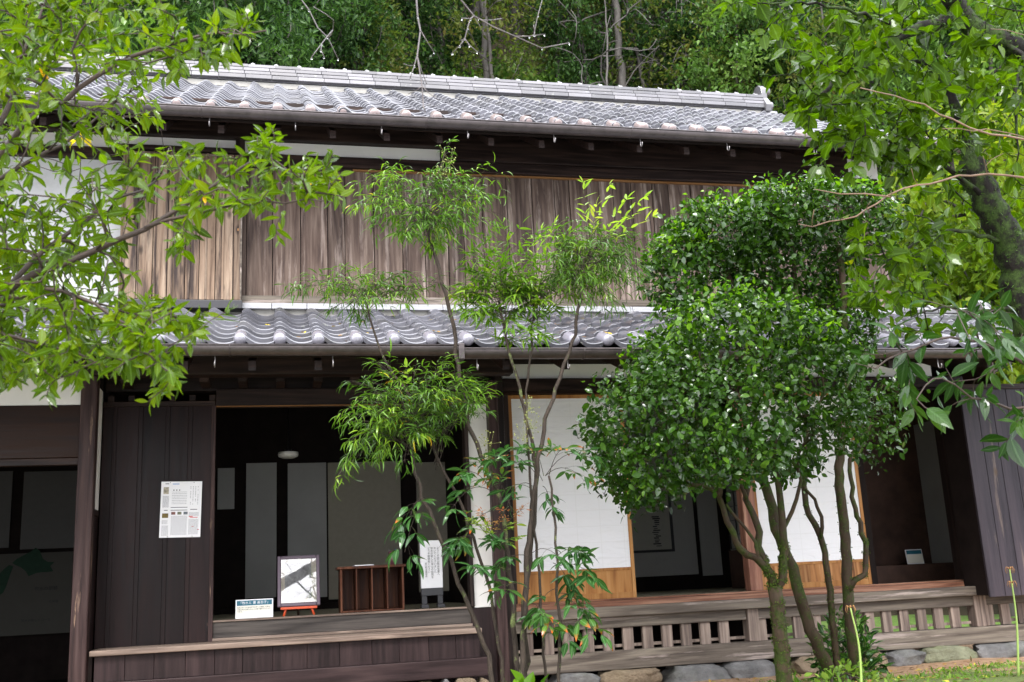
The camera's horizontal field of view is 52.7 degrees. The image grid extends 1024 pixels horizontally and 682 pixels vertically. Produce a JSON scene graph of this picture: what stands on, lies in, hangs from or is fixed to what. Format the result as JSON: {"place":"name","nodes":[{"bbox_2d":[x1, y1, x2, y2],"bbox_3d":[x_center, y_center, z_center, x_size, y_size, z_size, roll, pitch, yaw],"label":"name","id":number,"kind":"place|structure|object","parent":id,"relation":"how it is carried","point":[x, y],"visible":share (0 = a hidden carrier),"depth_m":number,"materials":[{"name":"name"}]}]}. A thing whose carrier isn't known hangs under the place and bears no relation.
{"place":"outdoors","nodes":[
{"label":"outdoors","id":0,"kind":"place"},
{"bbox_2d":[82,0,1023,625],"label":"hill","id":1,"kind":"structure","parent":0,"point":[876,614],"depth_m":38.06,"materials":[{"name":"green plant"}]},
{"bbox_2d":[0,0,104,49],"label":"evergreen tree","id":2,"kind":"object","parent":1,"relation":"on","point":[46,21],"depth_m":21.10,"materials":[{"name":"green plant"}]},
{"bbox_2d":[0,0,170,56],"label":"broadleaf tree","id":3,"kind":"object","parent":1,"relation":"on","point":[123,22],"visible":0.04,"depth_m":21.10,"materials":[{"name":"green plant"}]},
{"bbox_2d":[90,0,240,61],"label":"evergreen tree","id":4,"kind":"object","parent":1,"relation":"on","point":[142,10],"visible":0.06,"depth_m":24.94,"materials":[{"name":"green plant"}]},
{"bbox_2d":[120,0,241,61],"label":"broadleaf tree","id":5,"kind":"object","parent":1,"relation":"on","point":[171,4],"depth_m":27.29,"materials":[{"name":"green plant"}]},
{"bbox_2d":[121,0,336,67],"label":"evergreen tree","id":6,"kind":"object","parent":1,"relation":"on","point":[281,49],"visible":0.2,"depth_m":23.57,"materials":[{"name":"green plant"}]},
{"bbox_2d":[230,0,321,51],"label":"broadleaf tree","id":7,"kind":"object","parent":1,"relation":"on","point":[253,11],"visible":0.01,"depth_m":28.86,"materials":[{"name":"green plant"}]},
{"bbox_2d":[220,0,383,68],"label":"evergreen tree","id":8,"kind":"object","parent":1,"relation":"on","point":[347,9],"visible":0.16,"depth_m":26.05,"materials":[{"name":"green plant"}]},
{"bbox_2d":[254,0,412,71],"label":"evergreen tree","id":9,"kind":"object","parent":1,"relation":"on","point":[351,50],"visible":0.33,"depth_m":27.16,"materials":[{"name":"green plant"}]},
{"bbox_2d":[350,20,358,69],"bbox_3d":[-4.447,-11.296,29.068,4.203,14.877,3.927,-14,-17,41],"label":"cedar tree","id":10,"kind":"object","parent":1,"relation":"on","point":[354,56],"visible":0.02,"depth_m":28.08,"materials":[{"name":"green plant"}]},
{"bbox_2d":[306,0,425,73],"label":"broadleaf tree","id":11,"kind":"object","parent":1,"relation":"on","point":[399,54],"visible":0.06,"depth_m":29.78,"materials":[{"name":"green plant"}]},
{"bbox_2d":[314,0,431,73],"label":"thin crowned tree","id":12,"kind":"object","parent":1,"relation":"on","point":[394,44],"visible":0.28,"depth_m":27.93,"materials":[{"name":"green plant"}]},
{"bbox_2d":[408,0,415,73],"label":"cedar tree","id":13,"kind":"object","parent":1,"relation":"on","point":[411,47],"visible":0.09,"depth_m":32.44,"materials":[{"name":"brown plant"}]},
{"bbox_2d":[376,0,510,76],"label":"evergreen tree","id":14,"kind":"object","parent":1,"relation":"on","point":[444,61],"visible":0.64,"depth_m":31.42,"materials":[{"name":"green plant"}]},
{"bbox_2d":[453,68,479,77],"bbox_3d":[-1.438,-6.743,30.563,2.656,2.734,2.632,7,-16,-35],"label":"bright shrub","id":15,"kind":"object","parent":1,"relation":"on","point":[472,72],"visible":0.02,"depth_m":30.56,"materials":[{"name":"green plant"}]},
{"bbox_2d":[472,0,479,17],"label":"evergreen tree","id":16,"kind":"object","parent":1,"relation":"on","point":[476,8],"visible":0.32,"depth_m":40.68,"materials":[{"name":"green plant"}]},
{"bbox_2d":[480,0,489,78],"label":"cedar tree","id":17,"kind":"object","parent":1,"relation":"on","point":[484,54],"visible":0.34,"depth_m":30.21,"materials":[{"name":"grey plant"}]},
{"bbox_2d":[465,53,525,80],"bbox_3d":[-0.543,-7.494,31.737,2.903,2.900,2.946,-2,-13,-3],"label":"hillside shrub","id":18,"kind":"object","parent":1,"relation":"on","point":[496,70],"visible":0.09,"depth_m":31.27,"materials":[{"name":"green plant"}]},
{"bbox_2d":[426,0,565,80],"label":"thin crowned tree","id":19,"kind":"object","parent":1,"relation":"on","point":[513,48],"visible":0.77,"depth_m":29.68,"materials":[{"name":"green plant"}]},
{"bbox_2d":[512,0,520,56],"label":"cedar tree","id":20,"kind":"object","parent":1,"relation":"on","point":[514,11],"visible":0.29,"depth_m":37.43,"materials":[{"name":"grey plant"}]},
{"bbox_2d":[503,51,578,83],"bbox_3d":[0.710,-7.522,31.910,2.891,2.900,2.850,-2,-13,-6],"label":"hillside shrub","id":21,"kind":"object","parent":1,"relation":"on","point":[542,76],"visible":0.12,"depth_m":31.71,"materials":[{"name":"green plant"}]},
{"bbox_2d":[90,0,1019,245],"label":"undergrowth","id":22,"kind":"object","parent":1,"relation":"on","point":[508,14],"visible":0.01,"depth_m":38.37,"materials":[{"name":"green plant"}]},
{"bbox_2d":[503,0,610,80],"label":"thin crowned tree","id":23,"kind":"object","parent":1,"relation":"on","point":[550,30],"visible":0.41,"depth_m":32.18,"materials":[{"name":"green plant"}]},
{"bbox_2d":[526,43,616,84],"bbox_3d":[1.843,-8.329,33.676,3.087,2.900,3.042,5,-15,-29],"label":"hillside shrub","id":24,"kind":"object","parent":1,"relation":"on","point":[545,65],"visible":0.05,"depth_m":33.33,"materials":[{"name":"green plant"}]},
{"bbox_2d":[515,0,639,85],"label":"evergreen tree","id":25,"kind":"object","parent":1,"relation":"on","point":[576,65],"visible":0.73,"depth_m":31.35,"materials":[{"name":"green plant"}]},
{"bbox_2d":[595,16,605,73],"bbox_3d":[2.837,-16.591,38.463,4.175,15.636,4.468,4,-15,-27],"label":"cedar tree","id":26,"kind":"object","parent":1,"relation":"on","point":[604,69],"visible":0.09,"depth_m":36.99,"materials":[{"name":"brown plant"}]},
{"bbox_2d":[555,0,659,86],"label":"bare tree","id":27,"kind":"object","parent":1,"relation":"on","point":[611,49],"visible":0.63,"depth_m":30.17,"materials":[{"name":"grey plant"}]},
{"bbox_2d":[612,0,626,86],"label":"cedar tree","id":28,"kind":"object","parent":1,"relation":"on","point":[622,67],"visible":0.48,"depth_m":30.68,"materials":[{"name":"grey plant"}]},
{"bbox_2d":[561,0,686,89],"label":"thin crowned tree","id":29,"kind":"object","parent":1,"relation":"on","point":[632,40],"visible":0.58,"depth_m":31.01,"materials":[{"name":"green plant"}]},
{"bbox_2d":[632,3,642,80],"bbox_3d":[4.070,-14.179,35.915,4.647,14.592,4.342,10,-18,-44],"label":"cedar tree","id":30,"kind":"object","parent":1,"relation":"on","point":[639,46],"visible":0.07,"depth_m":34.81,"materials":[{"name":"brown plant"}]},
{"bbox_2d":[610,54,692,87],"bbox_3d":[4.444,-7.478,32.918,3.186,2.900,3.141,-11,-15,33],"label":"hillside shrub","id":31,"kind":"object","parent":1,"relation":"on","point":[667,81],"visible":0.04,"depth_m":32.48,"materials":[{"name":"green plant"}]},
{"bbox_2d":[602,0,721,90],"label":"evergreen tree","id":32,"kind":"object","parent":1,"relation":"on","point":[645,35],"visible":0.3,"depth_m":31.34,"materials":[{"name":"green plant"}]},
{"bbox_2d":[658,3,665,70],"bbox_3d":[5.431,-16.370,39.926,4.411,13.972,4.121,8,-17,-39],"label":"cedar tree","id":33,"kind":"object","parent":1,"relation":"on","point":[664,28],"visible":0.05,"depth_m":38.75,"materials":[{"name":"brown plant"}]},
{"bbox_2d":[637,0,723,90],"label":"bare tree","id":34,"kind":"object","parent":1,"relation":"on","point":[672,46],"visible":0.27,"depth_m":30.51,"materials":[{"name":"grey plant"}]},
{"bbox_2d":[650,0,773,92],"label":"thin crowned tree","id":35,"kind":"object","parent":1,"relation":"on","point":[687,47],"visible":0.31,"depth_m":29.20,"materials":[{"name":"green plant"}]},
{"bbox_2d":[665,0,797,113],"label":"broadleaf tree","id":36,"kind":"object","parent":1,"relation":"on","point":[735,54],"visible":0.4,"depth_m":28.44,"materials":[{"name":"green plant"}]},
{"bbox_2d":[673,0,792,97],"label":"evergreen tree","id":37,"kind":"object","parent":1,"relation":"on","point":[692,33],"visible":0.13,"depth_m":29.56,"materials":[{"name":"green plant"}]},
{"bbox_2d":[686,0,797,112],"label":"broadleaf tree","id":38,"kind":"object","parent":1,"relation":"on","point":[734,59],"visible":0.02,"depth_m":29.82,"materials":[{"name":"green plant"}]},
{"bbox_2d":[699,0,797,103],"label":"thin crowned tree","id":39,"kind":"object","parent":1,"relation":"on","point":[744,80],"visible":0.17,"depth_m":28.70,"materials":[{"name":"green plant"}]},
{"bbox_2d":[721,0,882,119],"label":"evergreen tree","id":40,"kind":"object","parent":1,"relation":"on","point":[785,56],"visible":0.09,"depth_m":28.47,"materials":[{"name":"green plant"}]},
{"bbox_2d":[749,0,890,173],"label":"thin crowned tree","id":41,"kind":"object","parent":1,"relation":"on","point":[815,30],"visible":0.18,"depth_m":26.04,"materials":[{"name":"green plant"}]},
{"bbox_2d":[783,0,966,241],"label":"broadleaf tree","id":42,"kind":"object","parent":1,"relation":"on","point":[873,80],"visible":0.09,"depth_m":25.44,"materials":[{"name":"green plant"}]},
{"bbox_2d":[776,0,988,244],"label":"evergreen tree","id":43,"kind":"object","parent":1,"relation":"on","point":[923,4],"visible":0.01,"depth_m":28.15,"materials":[{"name":"green plant"}]},
{"bbox_2d":[871,0,1023,229],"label":"broadleaf tree","id":44,"kind":"object","parent":1,"relation":"on","point":[991,65],"visible":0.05,"depth_m":26.79,"materials":[{"name":"green plant"}]},
{"bbox_2d":[897,0,1022,122],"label":"evergreen tree","id":45,"kind":"object","parent":1,"relation":"on","point":[945,39],"depth_m":29.84,"materials":[{"name":"green plant"}]},
{"bbox_2d":[939,3,1023,170],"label":"evergreen tree","id":46,"kind":"object","parent":1,"relation":"on","point":[946,44],"visible":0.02,"depth_m":29.09,"materials":[{"name":"green plant"}]},
{"bbox_2d":[535,614,1023,681],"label":"ground","id":47,"kind":"structure","parent":0,"point":[1006,678],"depth_m":8.74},
{"bbox_2d":[0,0,354,414],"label":"tree","id":48,"kind":"object","parent":47,"relation":"on","point":[133,321],"visible":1,"depth_m":3.26,"materials":[{"name":"green plant"}]},
{"bbox_2d":[301,0,569,109],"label":"bare tree branches","id":49,"kind":"object","parent":47,"relation":"on","point":[417,59],"visible":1,"depth_m":3.58,"materials":[{"name":"plant"}]},
{"bbox_2d":[454,677,476,681],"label":"foundation stone","id":50,"kind":"object","parent":47,"relation":"on","point":[466,679],"visible":0.98,"depth_m":8.09,"materials":[{"name":"beige stone"}]},
{"bbox_2d":[275,136,671,681],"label":"nandina clump","id":51,"kind":"object","parent":47,"relation":"on","point":[570,276],"visible":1,"depth_m":5.66,"materials":[{"name":"green plant"}]},
{"bbox_2d":[477,677,488,681],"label":"foundation stone","id":52,"kind":"object","parent":47,"relation":"on","point":[480,679],"visible":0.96,"depth_m":8.13,"materials":[{"name":"beige stone"}]},
{"bbox_2d":[0,49,1023,681],"bbox_3d":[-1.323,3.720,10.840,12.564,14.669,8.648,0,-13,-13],"label":"farmhouse","id":53,"kind":"object","parent":47,"relation":"on","point":[90,467],"visible":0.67,"depth_m":9.37,"materials":[{"name":"wood"}]},
{"bbox_2d":[0,548,73,635],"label":"map poster","id":54,"kind":"object","parent":53,"relation":"attached to","point":[35,590],"visible":1,"depth_m":11.98,"materials":[{"name":"paper"}]},
{"bbox_2d":[94,395,215,653],"bbox_3d":[-2.840,1.445,8.281,0.880,2.040,0.070,0,-13,-13],"label":"boarded door","id":55,"kind":"structure","parent":53,"relation":"in","point":[151,589],"depth_m":8.25,"materials":[{"name":"brown wood"}]},
{"bbox_2d":[159,481,201,537],"bbox_3d":[-2.662,1.353,8.314,0.315,0.445,0.007,1,-14,-13],"label":"poster","id":56,"kind":"object","parent":53,"relation":"attached to","point":[180,509],"depth_m":8.31,"materials":[{"name":"white paper"}]},
{"bbox_2d":[217,468,234,508],"bbox_3d":[-3.072,1.585,11.109,0.175,0.438,0.020,0,-13,-13],"label":"small window","id":57,"kind":"structure","parent":53,"relation":"in","point":[226,476],"depth_m":11.10,"materials":[{"name":"paint"}]},
{"bbox_2d":[235,598,272,618],"bbox_3d":[-2.103,2.189,8.446,0.297,0.150,0.077,0,-22,-13],"label":"information card","id":58,"kind":"object","parent":53,"relation":"on","point":[254,608],"visible":1,"depth_m":8.41,"materials":[{"name":"white paper"}]},
{"bbox_2d":[278,408,297,458],"bbox_3d":[-2.199,0.782,10.164,0.196,0.742,0.195,0,-13,-13],"label":"ceiling lamp","id":59,"kind":"object","parent":53,"relation":"hanging from","point":[288,453],"visible":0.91,"depth_m":10.04,"materials":[{"name":"white glass"}]},
{"bbox_2d":[281,605,316,615],"bbox_3d":[-1.777,2.078,8.615,0.295,0.407,0.224,0,-13,-13],"label":"table easel","id":60,"kind":"object","parent":53,"relation":"on","point":[298,608],"visible":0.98,"depth_m":8.48,"materials":[{"name":"paint"}]},
{"bbox_2d":[277,555,319,607],"bbox_3d":[-1.771,1.991,8.589,0.345,0.425,0.024,0,-28,-13],"label":"framed picture","id":61,"kind":"object","parent":60,"relation":"on","point":[298,580],"visible":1,"depth_m":8.58,"materials":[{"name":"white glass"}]},
{"bbox_2d":[335,564,405,612],"bbox_3d":[-1.203,2.102,8.789,0.570,0.375,0.335,0,-13,-13],"label":"pigeonhole rack","id":62,"kind":"object","parent":53,"relation":"on","point":[370,588],"visible":0.99,"depth_m":8.89,"materials":[{"name":"brown wood"}]},
{"bbox_2d":[419,540,445,608],"bbox_3d":[-0.691,2.000,8.880,0.204,0.565,0.130,0,-13,-13],"label":"calligraphy stand","id":63,"kind":"object","parent":53,"relation":"on","point":[432,580],"visible":1,"depth_m":8.87,"materials":[{"name":"white paper"}]},
{"bbox_2d":[905,549,923,563],"bbox_3d":[4.323,2.332,11.155,0.200,0.155,0.076,0,-21,-13],"label":"information card","id":64,"kind":"object","parent":53,"relation":"on","point":[914,556],"visible":0.98,"depth_m":11.12,"materials":[{"name":"white paper"}]},
{"bbox_2d":[510,669,548,681],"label":"broadleaf weed","id":65,"kind":"object","parent":47,"relation":"on","point":[519,676],"visible":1,"depth_m":5.23,"materials":[{"name":"green plant"}]},
{"bbox_2d":[37,315,1023,681],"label":"fallen leaves","id":66,"kind":"object","parent":47,"relation":"on","point":[811,675],"visible":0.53,"depth_m":7.77,"materials":[{"name":"brown plant"}]},
{"bbox_2d":[548,673,600,681],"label":"foundation stone","id":67,"kind":"object","parent":47,"relation":"on","point":[577,677],"visible":0.89,"depth_m":8.59,"materials":[{"name":"grey stone"}]},
{"bbox_2d":[598,668,662,681],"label":"foundation stone","id":68,"kind":"object","parent":47,"relation":"on","point":[640,675],"visible":0.89,"depth_m":8.69,"materials":[{"name":"beige stone"}]},
{"bbox_2d":[661,663,732,681],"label":"foundation stone","id":69,"kind":"object","parent":47,"relation":"on","point":[694,672],"visible":0.88,"depth_m":8.84,"materials":[{"name":"grey stone"}]},
{"bbox_2d":[565,269,884,681],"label":"clipped camellia","id":70,"kind":"object","parent":47,"relation":"on","point":[708,436],"visible":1,"depth_m":6.09,"materials":[{"name":"green plant"}]},
{"bbox_2d":[719,659,775,677],"bbox_3d":[2.082,2.880,9.047,0.539,0.199,0.343,0,-13,-13],"label":"foundation stone","id":71,"kind":"object","parent":47,"relation":"on","point":[751,668],"visible":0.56,"depth_m":8.92,"materials":[{"name":"grey stone"}]},
{"bbox_2d":[632,159,929,680],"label":"arched camellia","id":72,"kind":"object","parent":47,"relation":"on","point":[772,234],"visible":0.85,"depth_m":7.32,"materials":[{"name":"green plant"}]},
{"bbox_2d":[792,670,812,681],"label":"seedling","id":73,"kind":"object","parent":47,"relation":"on","point":[807,674],"visible":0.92,"depth_m":6.22,"materials":[{"name":"green plant"}]},
{"bbox_2d":[790,656,818,673],"bbox_3d":[2.597,2.888,9.184,0.335,0.204,0.345,0,-13,-13],"label":"foundation stone","id":74,"kind":"object","parent":47,"relation":"on","point":[800,665],"visible":0.36,"depth_m":9.05,"materials":[{"name":"beige stone"}]},
{"bbox_2d":[808,665,841,681],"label":"leafy weed","id":75,"kind":"object","parent":47,"relation":"on","point":[825,676],"visible":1,"depth_m":5.84,"materials":[{"name":"green plant"}]},
{"bbox_2d":[805,605,894,680],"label":"glossy bush","id":76,"kind":"object","parent":47,"relation":"on","point":[868,654],"visible":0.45,"depth_m":7.37,"materials":[{"name":"green plant"}]},
{"bbox_2d":[819,658,886,681],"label":"ivy patch","id":77,"kind":"object","parent":47,"relation":"on","point":[847,669],"visible":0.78,"depth_m":6.50,"materials":[{"name":"green plant"}]},
{"bbox_2d":[845,605,862,681],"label":"spider lily","id":78,"kind":"object","parent":47,"relation":"on","point":[860,662],"visible":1,"depth_m":5.62,"materials":[{"name":"green plant"}]},
{"bbox_2d":[712,0,1023,369],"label":"mossy tree","id":79,"kind":"object","parent":47,"relation":"on","point":[860,140],"visible":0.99,"depth_m":5.28,"materials":[{"name":"green plant"}]},
{"bbox_2d":[862,652,887,667],"bbox_3d":[3.248,2.893,9.319,0.138,0.194,0.342,0,-13,-13],"label":"foundation stone","id":80,"kind":"object","parent":47,"relation":"on","point":[883,657],"visible":0.07,"depth_m":9.19,"materials":[{"name":"beige stone"}]},
{"bbox_2d":[753,659,1023,681],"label":"ground cover","id":81,"kind":"object","parent":47,"relation":"on","point":[917,677],"visible":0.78,"depth_m":6.77,"materials":[{"name":"green plant"}]},
{"bbox_2d":[879,649,925,666],"bbox_3d":[3.530,2.892,9.379,0.423,0.190,0.331,0,-13,-13],"label":"foundation stone","id":82,"kind":"object","parent":47,"relation":"on","point":[903,657],"visible":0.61,"depth_m":9.26,"materials":[{"name":"grey stone"}]},
{"bbox_2d":[799,29,1023,226],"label":"bare shoot shrub","id":83,"kind":"object","parent":47,"relation":"on","point":[982,174],"visible":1,"depth_m":4.19,"materials":[{"name":"brown plant"}]},
{"bbox_2d":[884,205,967,307],"bbox_3d":[6.849,1.212,17.651,5.390,7.418,5.106,6,-16,-33],"label":"yellow green tree","id":84,"kind":"object","parent":47,"relation":"on","point":[964,222],"depth_m":17.24,"materials":[{"name":"green plant"}]},
{"bbox_2d":[847,287,1023,467],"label":"leaf shrub","id":85,"kind":"object","parent":47,"relation":"on","point":[1005,346],"visible":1,"depth_m":4.08,"materials":[{"name":"green plant"}]},
{"bbox_2d":[918,645,978,662],"bbox_3d":[3.980,2.878,9.491,0.584,0.193,0.308,0,-13,-13],"label":"foundation stone","id":86,"kind":"object","parent":47,"relation":"on","point":[936,654],"visible":0.59,"depth_m":9.36,"materials":[{"name":"beige stone"}]},
{"bbox_2d":[878,61,1023,383],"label":"yellow green tree","id":87,"kind":"object","parent":47,"relation":"on","point":[1016,371],"visible":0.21,"depth_m":15.68,"materials":[{"name":"green plant"}]},
{"bbox_2d":[883,75,1023,616],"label":"yellow green tree","id":88,"kind":"object","parent":47,"relation":"on","point":[972,225],"visible":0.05,"depth_m":15.77,"materials":[{"name":"green plant"}]},
{"bbox_2d":[925,95,1023,284],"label":"yellow green tree","id":89,"kind":"object","parent":47,"relation":"on","point":[964,217],"visible":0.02,"depth_m":18.99,"materials":[{"name":"green plant"}]},
{"bbox_2d":[972,641,1023,657],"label":"foundation stone","id":90,"kind":"object","parent":47,"relation":"on","point":[998,650],"visible":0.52,"depth_m":9.49,"materials":[{"name":"grey stone"}]},
{"bbox_2d":[1005,566,1019,676],"bbox_3d":[3.064,1.704,6.296,0.087,0.646,0.058,0,-13,-13],"label":"spider lily","id":91,"kind":"object","parent":47,"relation":"on","point":[1017,636],"visible":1,"depth_m":6.29,"materials":[{"name":"green plant"}]}
]}

